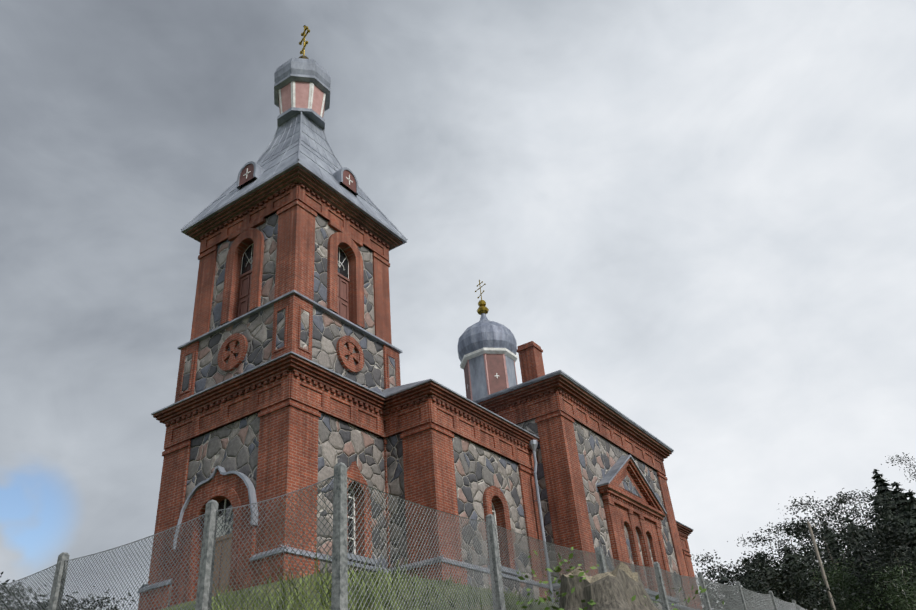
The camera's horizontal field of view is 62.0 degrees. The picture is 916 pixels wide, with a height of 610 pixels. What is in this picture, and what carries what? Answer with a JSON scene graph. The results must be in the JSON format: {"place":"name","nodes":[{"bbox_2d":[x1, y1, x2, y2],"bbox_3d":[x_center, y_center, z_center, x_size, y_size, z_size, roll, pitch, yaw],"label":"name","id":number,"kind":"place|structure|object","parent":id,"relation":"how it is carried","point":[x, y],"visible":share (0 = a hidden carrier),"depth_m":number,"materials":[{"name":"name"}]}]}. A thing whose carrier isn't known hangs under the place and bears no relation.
{"place":"outdoors","nodes":[
{"label":"outdoors","id":0,"kind":"place"},
{"bbox_2d":[137,25,407,609],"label":"church bell tower","id":1,"kind":"structure","parent":0,"point":[289,366],"depth_m":22.20,"materials":[{"name":"red brick"}]},
{"bbox_2d":[160,571,558,609],"bbox_3d":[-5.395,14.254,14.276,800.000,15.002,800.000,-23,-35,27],"label":"terrain","id":2,"kind":"structure","parent":0,"point":[248,597],"depth_m":10.69,"materials":[{"name":"green plant"}]},
{"bbox_2d":[0,572,23,609],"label":"pine tree","id":3,"kind":"object","parent":2,"relation":"on","point":[4,591],"visible":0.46,"depth_m":30.14,"materials":[{"name":"green plant"}]},
{"bbox_2d":[0,578,49,606],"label":"pine tree","id":4,"kind":"object","parent":2,"relation":"on","point":[20,590],"visible":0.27,"depth_m":60.90,"materials":[{"name":"green plant"}]},
{"bbox_2d":[1,585,84,609],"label":"pine tree","id":5,"kind":"object","parent":2,"relation":"on","point":[30,603],"visible":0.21,"depth_m":32.35,"materials":[{"name":"green plant"}]},
{"bbox_2d":[20,586,135,609],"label":"pine tree","id":6,"kind":"object","parent":2,"relation":"on","point":[85,603],"visible":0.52,"depth_m":30.10,"materials":[{"name":"green plant"}]},
{"bbox_2d":[211,535,558,609],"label":"grass tufts","id":7,"kind":"object","parent":2,"relation":"on","point":[327,590],"visible":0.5,"depth_m":10.16,"materials":[{"name":"green plant"}]},
{"bbox_2d":[0,476,806,609],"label":"chain link fence","id":8,"kind":"object","parent":2,"relation":"on","point":[736,604],"visible":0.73,"depth_m":7.91,"materials":[{"name":"metal"}]},
{"bbox_2d":[47,462,815,609],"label":"fence posts","id":9,"kind":"object","parent":2,"relation":"on","point":[339,595],"visible":0.98,"depth_m":7.29,"materials":[{"name":"concrete"}]},
{"bbox_2d":[347,341,701,609],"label":"church nave and apse","id":10,"kind":"structure","parent":2,"relation":"on","point":[602,479],"depth_m":25.42,"materials":[{"name":"red brick"}]},
{"bbox_2d":[458,280,517,400],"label":"onion dome","id":11,"kind":"structure","parent":10,"relation":"on","point":[487,350],"depth_m":34.98,"materials":[{"name":"metal"}]},
{"bbox_2d":[529,440,553,602],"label":"zinc downpipes","id":12,"kind":"object","parent":10,"relation":"attached to","point":[533,444],"visible":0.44,"depth_m":25.34,"materials":[{"name":"silver metal"}]},
{"bbox_2d":[513,547,723,609],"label":"boulder","id":13,"kind":"object","parent":2,"relation":"on","point":[620,586],"visible":1,"depth_m":8.45,"materials":[{"name":"grey stone"}]},
{"bbox_2d":[701,581,719,609],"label":"spruce tree","id":14,"kind":"object","parent":2,"relation":"on","point":[710,599],"visible":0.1,"depth_m":49.59,"materials":[{"name":"green plant"}]},
{"bbox_2d":[717,576,736,609],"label":"spruce tree","id":15,"kind":"object","parent":2,"relation":"on","point":[723,580],"visible":0.4,"depth_m":42.69,"materials":[{"name":"green plant"}]},
{"bbox_2d":[691,549,766,607],"bbox_3d":[17.973,21.416,50.658,6.673,9.955,6.521,-23,-35,27],"label":"pine tree","id":16,"kind":"object","parent":2,"relation":"on","point":[705,561],"visible":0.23,"depth_m":52.68,"materials":[{"name":"green plant"}]},
{"bbox_2d":[702,559,775,608],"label":"pine tree","id":17,"kind":"object","parent":2,"relation":"on","point":[727,573],"visible":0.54,"depth_m":47.50,"materials":[{"name":"green plant"}]},
{"bbox_2d":[725,581,778,609],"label":"pine tree","id":18,"kind":"object","parent":2,"relation":"on","point":[758,590],"visible":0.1,"depth_m":43.72,"materials":[{"name":"green plant"}]},
{"bbox_2d":[740,557,764,609],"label":"spruce tree","id":19,"kind":"object","parent":2,"relation":"on","point":[746,560],"visible":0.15,"depth_m":58.61,"materials":[{"name":"green plant"}]},
{"bbox_2d":[734,550,776,593],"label":"pine tree","id":20,"kind":"object","parent":2,"relation":"on","point":[756,565],"visible":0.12,"depth_m":54.33,"materials":[{"name":"green plant"}]},
{"bbox_2d":[727,522,805,598],"bbox_3d":[22.652,20.447,51.101,6.816,11.371,7.034,-23,-35,27],"label":"pine tree","id":21,"kind":"object","parent":2,"relation":"on","point":[760,558],"visible":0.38,"depth_m":52.79,"materials":[{"name":"green plant"}]},
{"bbox_2d":[752,552,781,593],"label":"spruce tree","id":22,"kind":"object","parent":2,"relation":"on","point":[766,567],"visible":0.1,"depth_m":65.98,"materials":[{"name":"green plant"}]},
{"bbox_2d":[767,576,792,609],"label":"spruce tree","id":23,"kind":"object","parent":2,"relation":"on","point":[778,593],"visible":0.08,"depth_m":39.06,"materials":[{"name":"green plant"}]},
{"bbox_2d":[768,521,821,592],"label":"pine tree","id":24,"kind":"object","parent":2,"relation":"on","point":[787,539],"visible":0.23,"depth_m":68.79,"materials":[{"name":"green plant"}]},
{"bbox_2d":[745,551,854,609],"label":"pine tree","id":25,"kind":"object","parent":2,"relation":"on","point":[783,579],"visible":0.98,"depth_m":34.17,"materials":[{"name":"green plant"}]},
{"bbox_2d":[777,546,824,609],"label":"spruce tree","id":26,"kind":"object","parent":2,"relation":"on","point":[786,549],"visible":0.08,"depth_m":45.63,"materials":[{"name":"green plant"}]},
{"bbox_2d":[762,513,860,609],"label":"pine tree","id":27,"kind":"object","parent":2,"relation":"on","point":[798,530],"visible":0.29,"depth_m":48.14,"materials":[{"name":"green plant"}]},
{"bbox_2d":[782,491,860,595],"bbox_3d":[25.686,19.559,52.117,7.730,13.520,6.307,22,-41,-38],"label":"pine tree","id":28,"kind":"object","parent":2,"relation":"on","point":[822,513],"visible":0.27,"depth_m":54.21,"materials":[{"name":"green plant"}]},
{"bbox_2d":[807,521,835,609],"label":"utility pole","id":29,"kind":"object","parent":2,"relation":"on","point":[820,562],"visible":1,"depth_m":35.09,"materials":[{"name":"brown wood"}]},
{"bbox_2d":[783,537,873,609],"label":"pine tree","id":30,"kind":"object","parent":2,"relation":"on","point":[808,555],"visible":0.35,"depth_m":40.39,"materials":[{"name":"green plant"}]},
{"bbox_2d":[808,560,858,608],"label":"pine tree","id":31,"kind":"object","parent":2,"relation":"on","point":[832,576],"visible":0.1,"depth_m":46.35,"materials":[{"name":"green plant"}]},
{"bbox_2d":[817,522,850,583],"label":"spruce tree","id":32,"kind":"object","parent":2,"relation":"on","point":[827,535],"visible":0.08,"depth_m":58.52,"materials":[{"name":"green plant"}]},
{"bbox_2d":[808,495,875,557],"bbox_3d":[31.339,22.580,59.323,6.129,15.227,8.304,-23,-35,27],"label":"pine tree","id":33,"kind":"object","parent":2,"relation":"on","point":[839,506],"visible":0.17,"depth_m":62.29,"materials":[{"name":"green plant"}]},
{"bbox_2d":[806,551,890,609],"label":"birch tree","id":34,"kind":"object","parent":2,"relation":"on","point":[841,581],"visible":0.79,"depth_m":37.65,"materials":[{"name":"green plant"}]},
{"bbox_2d":[825,493,881,553],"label":"pine tree","id":35,"kind":"object","parent":2,"relation":"on","point":[852,509],"visible":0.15,"depth_m":71.54,"materials":[{"name":"green plant"}]},
{"bbox_2d":[816,520,910,606],"bbox_3d":[23.116,16.523,42.631,6.137,9.020,6.395,16,-37,-31],"label":"pine tree","id":36,"kind":"object","parent":2,"relation":"on","point":[849,536],"visible":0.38,"depth_m":44.18,"materials":[{"name":"green plant"}]},
{"bbox_2d":[840,518,892,600],"bbox_3d":[26.947,19.145,49.128,6.000,10.889,6.482,-10,-32,8],"label":"spruce tree","id":37,"kind":"object","parent":2,"relation":"on","point":[847,520],"visible":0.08,"depth_m":50.71,"materials":[{"name":"green plant"}]},
{"bbox_2d":[822,487,911,568],"bbox_3d":[30.190,19.841,54.005,7.099,14.406,7.184,12,-35,-26],"label":"pine tree","id":38,"kind":"object","parent":2,"relation":"on","point":[859,495],"visible":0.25,"depth_m":56.98,"materials":[{"name":"green plant"}]},
{"bbox_2d":[833,492,911,587],"bbox_3d":[27.221,17.354,46.771,6.429,11.423,6.558,-23,-35,27],"label":"pine tree","id":39,"kind":"object","parent":2,"relation":"on","point":[883,514],"visible":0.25,"depth_m":48.93,"materials":[{"name":"green plant"}]},
{"bbox_2d":[850,546,905,609],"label":"spruce tree","id":40,"kind":"object","parent":2,"relation":"on","point":[860,557],"visible":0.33,"depth_m":40.39,"materials":[{"name":"green plant"}]},
{"bbox_2d":[841,507,915,609],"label":"pine tree","id":41,"kind":"object","parent":2,"relation":"on","point":[889,540],"visible":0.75,"depth_m":36.47,"materials":[{"name":"green plant"}]},
{"bbox_2d":[851,545,915,609],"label":"pine tree","id":42,"kind":"object","parent":2,"relation":"on","point":[891,564],"visible":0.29,"depth_m":37.81,"materials":[{"name":"green plant"}]},
{"bbox_2d":[868,469,900,583],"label":"spruce tree","id":43,"kind":"object","parent":2,"relation":"on","point":[880,483],"visible":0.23,"depth_m":72.79,"materials":[{"name":"green plant"}]},
{"bbox_2d":[857,558,915,609],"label":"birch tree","id":44,"kind":"object","parent":2,"relation":"on","point":[908,602],"visible":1,"depth_m":32.98,"materials":[{"name":"green plant"}]},
{"bbox_2d":[880,506,905,590],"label":"spruce tree","id":45,"kind":"object","parent":2,"relation":"on","point":[891,525],"visible":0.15,"depth_m":63.93,"materials":[{"name":"green plant"}]},
{"bbox_2d":[881,452,915,482],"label":"pine tree","id":46,"kind":"object","parent":2,"relation":"on","point":[909,465],"visible":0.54,"depth_m":76.29,"materials":[{"name":"green plant"}]},
{"bbox_2d":[888,482,915,578],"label":"spruce tree","id":47,"kind":"object","parent":2,"relation":"on","point":[904,507],"visible":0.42,"depth_m":58.56,"materials":[{"name":"green plant"}]},
{"bbox_2d":[900,511,915,582],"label":"spruce tree","id":48,"kind":"object","parent":2,"relation":"on","point":[908,514],"visible":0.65,"depth_m":41.46,"materials":[{"name":"green plant"}]},
{"bbox_2d":[902,490,915,561],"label":"spruce tree","id":49,"kind":"object","parent":2,"relation":"on","point":[912,501],"visible":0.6,"depth_m":50.21,"materials":[{"name":"green plant"}]},
{"bbox_2d":[0,0,915,609],"label":"sky","id":50,"kind":"structure","parent":0,"point":[700,215],"materials":[{"name":"grey"}]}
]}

